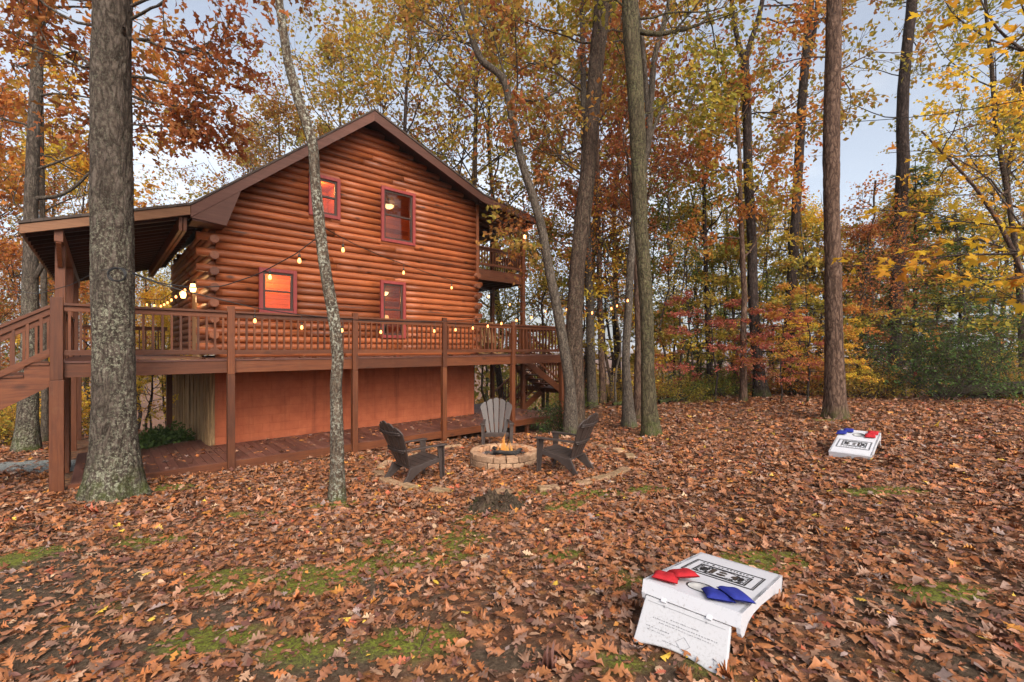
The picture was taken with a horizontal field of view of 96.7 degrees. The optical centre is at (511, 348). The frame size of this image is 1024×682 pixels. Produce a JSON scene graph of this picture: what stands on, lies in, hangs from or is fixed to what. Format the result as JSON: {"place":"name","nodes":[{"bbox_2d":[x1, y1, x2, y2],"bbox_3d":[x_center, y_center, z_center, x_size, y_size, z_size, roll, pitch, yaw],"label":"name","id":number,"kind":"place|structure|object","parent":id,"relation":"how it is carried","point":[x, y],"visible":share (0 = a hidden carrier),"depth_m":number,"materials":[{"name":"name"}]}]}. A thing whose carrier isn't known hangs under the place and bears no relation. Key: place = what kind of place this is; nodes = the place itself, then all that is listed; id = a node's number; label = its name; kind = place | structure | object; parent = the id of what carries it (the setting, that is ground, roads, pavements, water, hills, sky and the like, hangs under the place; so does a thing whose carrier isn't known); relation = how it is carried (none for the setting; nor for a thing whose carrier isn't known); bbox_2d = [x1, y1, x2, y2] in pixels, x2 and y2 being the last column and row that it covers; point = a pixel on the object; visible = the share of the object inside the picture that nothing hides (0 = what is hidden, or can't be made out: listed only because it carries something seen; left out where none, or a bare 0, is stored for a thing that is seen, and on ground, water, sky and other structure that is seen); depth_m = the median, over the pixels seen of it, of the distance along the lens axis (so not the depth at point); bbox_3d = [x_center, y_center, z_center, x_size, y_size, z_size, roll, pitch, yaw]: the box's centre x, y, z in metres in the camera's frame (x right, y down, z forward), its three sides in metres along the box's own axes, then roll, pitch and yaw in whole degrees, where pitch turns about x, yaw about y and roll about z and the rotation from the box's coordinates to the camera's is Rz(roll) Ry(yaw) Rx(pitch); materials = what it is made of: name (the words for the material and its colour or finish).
{"place":"outdoors","nodes":[
{"label":"outdoors","id":0,"kind":"place"},
{"bbox_2d":[0,350,1023,681],"bbox_3d":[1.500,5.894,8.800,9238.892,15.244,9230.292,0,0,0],"label":"ground","id":1,"kind":"structure","parent":0,"point":[376,650],"depth_m":3.41,"materials":[{"name":"brown plant"}]},
{"bbox_2d":[0,305,49,409],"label":"staircase","id":2,"kind":"structure","parent":1,"relation":"on","point":[30,380],"depth_m":6.91,"materials":[{"name":"brown wood"}]},
{"bbox_2d":[0,247,81,369],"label":"maple tree","id":3,"kind":"object","parent":1,"relation":"on","point":[8,304],"visible":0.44,"depth_m":15.51,"materials":[{"name":"brown plant"}]},
{"bbox_2d":[0,31,87,321],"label":"oak tree","id":4,"kind":"object","parent":1,"relation":"on","point":[8,133],"visible":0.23,"depth_m":17.65,"materials":[{"name":"brown plant"}]},
{"bbox_2d":[0,229,89,405],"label":"maple tree","id":5,"kind":"object","parent":1,"relation":"on","point":[11,246],"visible":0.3,"depth_m":16.94,"materials":[{"name":"yellow plant"}]},
{"bbox_2d":[0,90,146,334],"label":"oak tree","id":6,"kind":"object","parent":1,"relation":"on","point":[13,128],"visible":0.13,"depth_m":22.49,"materials":[{"name":"orange plant"}]},
{"bbox_2d":[0,0,162,441],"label":"tree","id":7,"kind":"object","parent":1,"relation":"on","point":[44,423],"visible":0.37,"depth_m":13.06,"materials":[{"name":"brown plant"}]},
{"bbox_2d":[0,116,177,364],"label":"oak tree","id":8,"kind":"object","parent":1,"relation":"on","point":[53,209],"visible":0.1,"depth_m":27.05,"materials":[{"name":"brown plant"}]},
{"bbox_2d":[0,89,181,433],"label":"oak tree","id":9,"kind":"object","parent":1,"relation":"on","point":[83,199],"visible":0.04,"depth_m":23.34,"materials":[{"name":"brown plant"}]},
{"bbox_2d":[0,0,211,451],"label":"tree","id":10,"kind":"object","parent":1,"relation":"on","point":[27,434],"visible":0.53,"depth_m":11.23,"materials":[{"name":"orange plant"}]},
{"bbox_2d":[82,332,178,425],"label":"dogwood tree","id":11,"kind":"object","parent":1,"relation":"on","point":[163,389],"visible":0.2,"depth_m":15.45,"materials":[{"name":"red plant"}]},
{"bbox_2d":[135,272,171,429],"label":"maple tree","id":12,"kind":"object","parent":1,"relation":"on","point":[148,295],"visible":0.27,"depth_m":19.97,"materials":[{"name":"yellow plant"}]},
{"bbox_2d":[0,0,321,502],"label":"tree","id":13,"kind":"object","parent":1,"relation":"on","point":[114,468],"visible":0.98,"depth_m":6.60,"materials":[{"name":"grey plant"}]},
{"bbox_2d":[139,413,195,445],"bbox_3d":[-8.099,2.169,10.514,1.478,1.257,1.452,0,0,-44],"label":"evergreen shrub","id":14,"kind":"object","parent":1,"relation":"on","point":[166,435],"visible":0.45,"depth_m":10.51,"materials":[{"name":"green plant"}]},
{"bbox_2d":[134,93,291,276],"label":"oak tree","id":15,"kind":"object","parent":1,"relation":"on","point":[268,154],"visible":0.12,"depth_m":26.99,"materials":[{"name":"brown plant"}]},
{"bbox_2d":[133,56,330,202],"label":"oak tree","id":16,"kind":"object","parent":1,"relation":"on","point":[268,115],"visible":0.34,"depth_m":24.20,"materials":[{"name":"yellow plant"}]},
{"bbox_2d":[18,108,535,445],"bbox_3d":[-6.608,-1.514,15.127,12.535,9.628,8.685,0,0,-42],"label":"log cabin","id":17,"kind":"object","parent":1,"relation":"on","point":[392,190],"visible":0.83,"depth_m":12.12,"materials":[{"name":"wood"}]},
{"bbox_2d":[258,267,296,313],"bbox_3d":[-5.662,-1.370,11.000,0.836,1.077,0.165,0,0,-42],"label":"window","id":18,"kind":"structure","parent":17,"relation":"in","point":[293,274],"depth_m":10.97,"materials":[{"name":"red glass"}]},
{"bbox_2d":[308,174,340,219],"bbox_3d":[-4.844,-3.902,11.736,0.791,1.068,0.165,0,0,-42],"label":"window","id":19,"kind":"structure","parent":17,"relation":"in","point":[336,215],"depth_m":11.86,"materials":[{"name":"red glass"}]},
{"bbox_2d":[379,280,405,337],"bbox_3d":[-3.421,-1.103,13.017,0.775,1.622,0.165,0,0,-42],"label":"window","id":20,"kind":"structure","parent":17,"relation":"in","point":[402,285],"depth_m":13.02,"materials":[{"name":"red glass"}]},
{"bbox_2d":[380,185,415,245],"bbox_3d":[-3.297,-3.787,13.129,1.071,1.544,0.165,0,0,-42],"label":"window","id":21,"kind":"structure","parent":17,"relation":"in","point":[412,205],"depth_m":13.12,"materials":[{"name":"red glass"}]},
{"bbox_2d":[133,0,455,202],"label":"oak tree","id":22,"kind":"object","parent":1,"relation":"on","point":[325,54],"visible":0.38,"depth_m":24.88,"materials":[{"name":"yellow plant"}]},
{"bbox_2d":[49,297,565,491],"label":"raised deck","id":23,"kind":"structure","parent":1,"relation":"on","point":[68,373],"depth_m":9.33,"materials":[{"name":"brown wood"}]},
{"bbox_2d":[68,403,558,489],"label":"walkway","id":24,"kind":"structure","parent":1,"relation":"on","point":[299,450],"depth_m":9.91,"materials":[{"name":"brown wood"}]},
{"bbox_2d":[82,354,550,468],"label":"deck leaves","id":25,"kind":"object","parent":24,"relation":"on","point":[302,440],"visible":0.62,"depth_m":10.71,"materials":[{"name":"brown plant"}]},
{"bbox_2d":[275,0,351,502],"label":"tree","id":26,"kind":"object","parent":1,"relation":"on","point":[337,488],"visible":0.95,"depth_m":6.23,"materials":[{"name":"grey plant"}]},
{"bbox_2d":[260,0,553,274],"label":"oak tree","id":27,"kind":"object","parent":1,"relation":"on","point":[356,29],"visible":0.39,"depth_m":21.26,"materials":[{"name":"yellow plant"}]},
{"bbox_2d":[378,420,446,482],"bbox_3d":[-1.687,1.668,7.557,0.984,1.051,0.747,0,0,-42],"label":"adirondack chair","id":28,"kind":"object","parent":1,"relation":"on","point":[419,462],"visible":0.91,"depth_m":7.44,"materials":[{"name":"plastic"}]},
{"bbox_2d":[350,0,578,403],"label":"oak tree","id":29,"kind":"object","parent":1,"relation":"on","point":[498,373],"visible":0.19,"depth_m":24.79,"materials":[{"name":"orange plant"}]},
{"bbox_2d":[324,0,628,403],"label":"oak tree","id":30,"kind":"object","parent":1,"relation":"on","point":[473,158],"visible":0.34,"depth_m":21.68,"materials":[{"name":"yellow plant"}]},
{"bbox_2d":[0,484,982,670],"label":"moss tufts","id":31,"kind":"object","parent":1,"relation":"on","point":[442,565],"visible":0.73,"depth_m":3.71,"materials":[{"name":"green"}]},
{"bbox_2d":[464,488,527,514],"bbox_3d":[-0.163,1.970,5.711,1.044,0.300,1.128,0,0,0],"label":"tree stump","id":32,"kind":"object","parent":1,"relation":"on","point":[488,499],"visible":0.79,"depth_m":5.66,"materials":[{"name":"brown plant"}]},
{"bbox_2d":[480,398,514,444],"bbox_3d":[-0.364,1.781,10.817,0.791,1.112,1.042,0,0,-3],"label":"adirondack chair","id":33,"kind":"object","parent":1,"relation":"on","point":[496,419],"visible":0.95,"depth_m":11.07,"materials":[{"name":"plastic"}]},
{"bbox_2d":[470,443,536,469],"bbox_3d":[-0.161,2.163,8.930,1.329,0.352,1.330,0,0,0],"label":"fire pit","id":34,"kind":"object","parent":1,"relation":"on","point":[478,459],"visible":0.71,"depth_m":8.47,"materials":[{"name":"stone"}]},
{"bbox_2d":[374,441,635,494],"bbox_3d":[-0.107,2.231,8.851,4.940,0.507,4.869,0,0,0],"label":"edging ring","id":35,"kind":"object","parent":1,"relation":"on","point":[540,488],"visible":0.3,"depth_m":7.13,"materials":[{"name":"stone"}]},
{"bbox_2d":[365,0,651,435],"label":"tree","id":36,"kind":"object","parent":1,"relation":"on","point":[570,418],"visible":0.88,"depth_m":12.29,"materials":[{"name":"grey plant"}]},
{"bbox_2d":[476,251,542,403],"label":"maple tree","id":37,"kind":"object","parent":1,"relation":"on","point":[482,366],"visible":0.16,"depth_m":20.77,"materials":[{"name":"yellow plant"}]},
{"bbox_2d":[2,308,1017,416],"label":"distant woods","id":38,"kind":"object","parent":1,"relation":"on","point":[506,373],"visible":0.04,"depth_m":40.69,"materials":[{"name":"orange"}]},
{"bbox_2d":[0,391,1023,681],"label":"fallen leaves","id":39,"kind":"object","parent":1,"relation":"on","point":[42,511],"visible":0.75,"depth_m":4.38,"materials":[{"name":"brown plant"}]},
{"bbox_2d":[0,428,1023,681],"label":"twigs","id":40,"kind":"object","parent":1,"relation":"on","point":[478,556],"visible":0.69,"depth_m":3.87,"materials":[{"name":"wood"}]},
{"bbox_2d":[479,232,596,401],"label":"maple tree","id":41,"kind":"object","parent":1,"relation":"on","point":[514,315],"visible":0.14,"depth_m":22.94,"materials":[{"name":"yellow plant"}]},
{"bbox_2d":[482,203,595,409],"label":"maple tree","id":42,"kind":"object","parent":1,"relation":"on","point":[537,282],"visible":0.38,"depth_m":18.53,"materials":[{"name":"yellow plant"}]},
{"bbox_2d":[495,331,584,409],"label":"staircase","id":43,"kind":"structure","parent":1,"relation":"on","point":[540,388],"depth_m":18.24,"materials":[{"name":"brown wood"}]},
{"bbox_2d":[534,412,598,474],"bbox_3d":[0.983,1.589,7.825,0.984,1.051,0.747,0,0,33],"label":"adirondack chair","id":44,"kind":"object","parent":1,"relation":"on","point":[563,455],"visible":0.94,"depth_m":7.71,"materials":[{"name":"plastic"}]},
{"bbox_2d":[474,0,685,431],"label":"tree","id":45,"kind":"object","parent":1,"relation":"on","point":[579,243],"visible":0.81,"depth_m":12.59,"materials":[{"name":"brown plant"}]},
{"bbox_2d":[482,0,681,408],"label":"tree","id":46,"kind":"object","parent":1,"relation":"on","point":[591,375],"visible":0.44,"depth_m":16.93,"materials":[{"name":"orange plant"}]},
{"bbox_2d":[544,171,625,380],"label":"sapling","id":47,"kind":"object","parent":1,"relation":"on","point":[591,240],"visible":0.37,"depth_m":17.26,"materials":[{"name":"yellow plant"}]},
{"bbox_2d":[479,249,708,389],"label":"dogwood tree","id":48,"kind":"object","parent":1,"relation":"on","point":[595,293],"visible":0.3,"depth_m":17.41,"materials":[{"name":"red plant"}]},
{"bbox_2d":[519,175,680,401],"bbox_3d":[3.424,-2.380,17.908,7.199,9.922,6.224,0,0,-17],"label":"maple tree","id":49,"kind":"object","parent":1,"relation":"on","point":[612,205],"visible":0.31,"depth_m":17.75,"materials":[{"name":"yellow plant"}]},
{"bbox_2d":[571,197,634,401],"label":"sapling","id":50,"kind":"object","parent":1,"relation":"on","point":[614,307],"visible":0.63,"depth_m":17.13,"materials":[{"name":"orange plant"}]},
{"bbox_2d":[511,0,703,404],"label":"tree","id":51,"kind":"object","parent":1,"relation":"on","point":[602,381],"visible":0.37,"depth_m":17.52,"materials":[{"name":"red plant"}]},
{"bbox_2d":[500,216,766,380],"bbox_3d":[5.033,-1.306,19.782,11.661,8.269,8.864,0,0,-2],"label":"dogwood tree","id":52,"kind":"object","parent":1,"relation":"on","point":[605,346],"visible":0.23,"depth_m":18.11,"materials":[{"name":"red plant"}]},
{"bbox_2d":[567,187,702,343],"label":"maple tree","id":53,"kind":"object","parent":1,"relation":"on","point":[659,222],"visible":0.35,"depth_m":18.85,"materials":[{"name":"brown plant"}]},
{"bbox_2d":[558,70,722,420],"bbox_3d":[3.618,-2.970,14.223,4.596,10.835,3.890,0,0,-33],"label":"tree","id":54,"kind":"object","parent":1,"relation":"on","point":[619,162],"visible":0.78,"depth_m":13.94,"materials":[{"name":"orange plant"}]},
{"bbox_2d":[466,0,823,397],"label":"oak tree","id":55,"kind":"object","parent":1,"relation":"on","point":[570,127],"visible":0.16,"depth_m":22.53,"materials":[{"name":"brown plant"}]},
{"bbox_2d":[557,0,752,427],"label":"tree","id":56,"kind":"object","parent":1,"relation":"on","point":[628,419],"visible":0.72,"depth_m":12.88,"materials":[{"name":"orange plant"}]},
{"bbox_2d":[544,0,779,436],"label":"tree","id":57,"kind":"object","parent":1,"relation":"on","point":[650,419],"visible":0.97,"depth_m":11.01,"materials":[{"name":"brown plant"}]},
{"bbox_2d":[525,0,800,399],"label":"oak tree","id":58,"kind":"object","parent":1,"relation":"on","point":[614,327],"visible":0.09,"depth_m":21.78,"materials":[{"name":"brown plant"}]},
{"bbox_2d":[622,161,714,397],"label":"sapling","id":59,"kind":"object","parent":1,"relation":"on","point":[668,209],"visible":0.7,"depth_m":16.83,"materials":[{"name":"orange plant"}]},
{"bbox_2d":[650,222,712,395],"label":"sapling","id":60,"kind":"object","parent":1,"relation":"on","point":[682,287],"visible":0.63,"depth_m":17.57,"materials":[{"name":"yellow plant"}]},
{"bbox_2d":[595,247,768,386],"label":"dogwood tree","id":61,"kind":"object","parent":1,"relation":"on","point":[712,298],"visible":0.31,"depth_m":17.82,"materials":[{"name":"red plant"}]},
{"bbox_2d":[655,361,720,405],"bbox_3d":[6.197,1.426,16.550,2.982,1.999,2.758,0,0,36],"label":"shrub","id":62,"kind":"object","parent":1,"relation":"on","point":[698,392],"visible":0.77,"depth_m":16.32,"materials":[{"name":"green plant"}]},
{"bbox_2d":[656,240,722,395],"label":"sapling","id":63,"kind":"object","parent":1,"relation":"on","point":[687,274],"visible":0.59,"depth_m":17.45,"materials":[{"name":"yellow plant"}]},
{"bbox_2d":[604,8,802,396],"bbox_3d":[7.239,-4.664,17.563,6.167,14.014,7.171,0,0,-42],"label":"tree","id":64,"kind":"object","parent":1,"relation":"on","point":[704,200],"visible":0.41,"depth_m":16.73,"materials":[{"name":"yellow plant"}]},
{"bbox_2d":[633,552,781,678],"bbox_3d":[1.300,1.661,2.939,0.560,0.338,1.146,0,-10,41],"label":"toss board","id":65,"kind":"object","parent":1,"relation":"on","point":[664,622],"visible":0.96,"depth_m":2.64,"materials":[{"name":"white wood"}]},
{"bbox_2d":[665,218,790,394],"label":"maple tree","id":66,"kind":"object","parent":1,"relation":"on","point":[735,275],"visible":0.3,"depth_m":18.01,"materials":[{"name":"brown plant"}]},
{"bbox_2d":[683,366,773,399],"bbox_3d":[7.577,1.328,16.849,2.973,1.507,2.746,0,0,4],"label":"shrub","id":67,"kind":"object","parent":1,"relation":"on","point":[725,386],"visible":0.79,"depth_m":16.57,"materials":[{"name":"green plant"}]},
{"bbox_2d":[654,290,823,401],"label":"dogwood tree","id":68,"kind":"object","parent":1,"relation":"on","point":[715,322],"visible":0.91,"depth_m":15.02,"materials":[{"name":"red plant"}]},
{"bbox_2d":[585,202,913,376],"bbox_3d":[8.273,-1.789,19.841,11.953,8.476,9.085,0,0,8],"label":"dogwood tree","id":69,"kind":"object","parent":1,"relation":"on","point":[784,237],"visible":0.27,"depth_m":17.19,"materials":[{"name":"orange plant"}]},
{"bbox_2d":[657,0,845,401],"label":"tree","id":70,"kind":"object","parent":1,"relation":"on","point":[743,387],"visible":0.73,"depth_m":15.11,"materials":[{"name":"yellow plant"}]},
{"bbox_2d":[693,280,822,373],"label":"dogwood tree","id":71,"kind":"object","parent":1,"relation":"on","point":[762,314],"visible":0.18,"depth_m":17.48,"materials":[{"name":"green plant"}]},
{"bbox_2d":[639,0,880,396],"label":"tree","id":72,"kind":"object","parent":1,"relation":"on","point":[762,389],"visible":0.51,"depth_m":15.90,"materials":[{"name":"brown plant"}]},
{"bbox_2d":[728,308,824,400],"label":"dogwood tree","id":73,"kind":"object","parent":1,"relation":"on","point":[807,319],"visible":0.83,"depth_m":14.29,"materials":[{"name":"red plant"}]},
{"bbox_2d":[738,364,823,395],"bbox_3d":[10.520,1.160,16.800,3.089,1.696,3.345,0,0,-21],"label":"shrub","id":74,"kind":"object","parent":1,"relation":"on","point":[800,386],"visible":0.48,"depth_m":16.39,"materials":[{"name":"green plant"}]},
{"bbox_2d":[681,0,881,394],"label":"tree","id":75,"kind":"object","parent":1,"relation":"on","point":[796,217],"visible":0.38,"depth_m":17.16,"materials":[{"name":"brown plant"}]},
{"bbox_2d":[728,277,891,401],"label":"dogwood tree","id":76,"kind":"object","parent":1,"relation":"on","point":[851,307],"visible":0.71,"depth_m":14.31,"materials":[{"name":"orange plant"}]},
{"bbox_2d":[776,207,858,392],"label":"sapling","id":77,"kind":"object","parent":1,"relation":"on","point":[803,243],"visible":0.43,"depth_m":17.59,"materials":[{"name":"yellow plant"}]},
{"bbox_2d":[767,317,883,382],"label":"dogwood tree","id":78,"kind":"object","parent":1,"relation":"on","point":[847,346],"visible":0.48,"depth_m":14.91,"materials":[{"name":"orange plant"}]},
{"bbox_2d":[738,190,924,390],"bbox_3d":[12.800,-2.215,18.920,6.117,8.967,4.801,0,0,26],"label":"maple tree","id":79,"kind":"object","parent":1,"relation":"on","point":[816,218],"visible":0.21,"depth_m":18.44,"materials":[{"name":"yellow plant"}]},
{"bbox_2d":[739,241,931,390],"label":"dogwood tree","id":80,"kind":"object","parent":1,"relation":"on","point":[806,247],"visible":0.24,"depth_m":17.48,"materials":[{"name":"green plant"}]},
{"bbox_2d":[729,0,955,419],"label":"tree","id":81,"kind":"object","parent":1,"relation":"on","point":[834,404],"visible":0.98,"depth_m":11.08,"materials":[{"name":"red plant"}]},
{"bbox_2d":[677,217,1020,387],"bbox_3d":[10.972,-1.492,16.616,7.756,7.235,10.204,0,0,-40],"label":"dogwood tree","id":82,"kind":"object","parent":1,"relation":"on","point":[724,335],"visible":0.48,"depth_m":15.77,"materials":[{"name":"orange plant"}]},
{"bbox_2d":[829,429,880,459],"bbox_3d":[5.854,1.721,7.738,0.560,0.338,1.146,0,14,46],"label":"toss board","id":83,"kind":"object","parent":1,"relation":"on","point":[857,443],"visible":0.97,"depth_m":7.56,"materials":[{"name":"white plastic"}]},
{"bbox_2d":[805,164,921,395],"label":"sapling","id":84,"kind":"object","parent":1,"relation":"on","point":[874,193],"visible":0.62,"depth_m":15.90,"materials":[{"name":"yellow plant"}]},
{"bbox_2d":[792,352,936,399],"bbox_3d":[11.611,1.117,15.065,3.313,2.221,3.064,0,0,-14],"label":"shrub","id":85,"kind":"object","parent":1,"relation":"on","point":[850,384],"visible":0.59,"depth_m":14.84,"materials":[{"name":"green plant"}]},
{"bbox_2d":[805,240,932,392],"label":"hemlock tree","id":86,"kind":"object","parent":1,"relation":"on","point":[858,270],"visible":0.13,"depth_m":17.38,"materials":[{"name":"green plant"}]},
{"bbox_2d":[797,187,963,395],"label":"maple tree","id":87,"kind":"object","parent":1,"relation":"on","point":[865,232],"visible":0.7,"depth_m":15.51,"materials":[{"name":"brown plant"}]},
{"bbox_2d":[764,203,999,364],"bbox_3d":[13.952,-1.625,18.721,11.078,7.855,8.420,0,0,-45],"label":"dogwood tree","id":88,"kind":"object","parent":1,"relation":"on","point":[820,310],"visible":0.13,"depth_m":17.23,"materials":[{"name":"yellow plant"}]},
{"bbox_2d":[805,0,977,396],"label":"tree","id":89,"kind":"object","parent":1,"relation":"on","point":[902,129],"visible":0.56,"depth_m":16.29,"materials":[{"name":"brown plant"}]},
{"bbox_2d":[811,159,1023,396],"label":"hemlock tree","id":90,"kind":"object","parent":1,"relation":"on","point":[961,228],"visible":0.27,"depth_m":16.69,"materials":[{"name":"green plant"}]},
{"bbox_2d":[830,0,1023,314],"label":"maple tree","id":91,"kind":"object","parent":1,"relation":"on","point":[884,269],"visible":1,"depth_m":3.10,"materials":[{"name":"yellow plant"}]},
{"bbox_2d":[845,287,1023,405],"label":"holly bush","id":92,"kind":"object","parent":1,"relation":"on","point":[945,352],"visible":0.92,"depth_m":13.87,"materials":[{"name":"green plant"}]},
{"bbox_2d":[851,215,1023,384],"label":"dogwood tree","id":93,"kind":"object","parent":1,"relation":"on","point":[1008,289],"visible":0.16,"depth_m":18.09,"materials":[{"name":"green plant"}]},
{"bbox_2d":[876,67,1023,363],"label":"oak tree","id":94,"kind":"object","parent":1,"relation":"on","point":[1003,131],"visible":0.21,"depth_m":27.89,"materials":[{"name":"yellow plant"}]},
{"bbox_2d":[877,0,1023,395],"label":"tree","id":95,"kind":"object","parent":1,"relation":"on","point":[1005,170],"visible":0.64,"depth_m":16.44,"materials":[{"name":"yellow plant"}]},
{"bbox_2d":[878,52,1023,284],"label":"tree","id":96,"kind":"object","parent":1,"relation":"on","point":[952,176],"visible":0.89,"depth_m":14.47,"materials":[{"name":"yellow leaves"},{"name":"dark brown bark"}]},
{"bbox_2d":[884,223,1023,375],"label":"dogwood tree","id":97,"kind":"object","parent":1,"relation":"on","point":[1010,256],"visible":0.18,"depth_m":18.22,"materials":[{"name":"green plant"}]},
{"bbox_2d":[910,236,1018,393],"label":"hemlock tree","id":98,"kind":"object","parent":1,"relation":"on","point":[994,309],"visible":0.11,"depth_m":18.43,"materials":[{"name":"green plant"}]},
{"bbox_2d":[909,64,1023,309],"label":"oak tree","id":99,"kind":"object","parent":1,"relation":"on","point":[1016,90],"visible":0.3,"depth_m":24.35,"materials":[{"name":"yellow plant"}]},
{"bbox_2d":[918,180,1023,376],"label":"sapling","id":100,"kind":"object","parent":1,"relation":"on","point":[959,211],"visible":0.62,"depth_m":16.28,"materials":[{"name":"yellow plant"}]},
{"bbox_2d":[941,203,1023,397],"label":"sapling","id":101,"kind":"object","parent":1,"relation":"on","point":[995,234],"visible":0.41,"depth_m":17.18,"materials":[{"name":"yellow plant"}]},
{"bbox_2d":[0,0,1023,349],"label":"sky","id":102,"kind":"structure","parent":0,"point":[858,157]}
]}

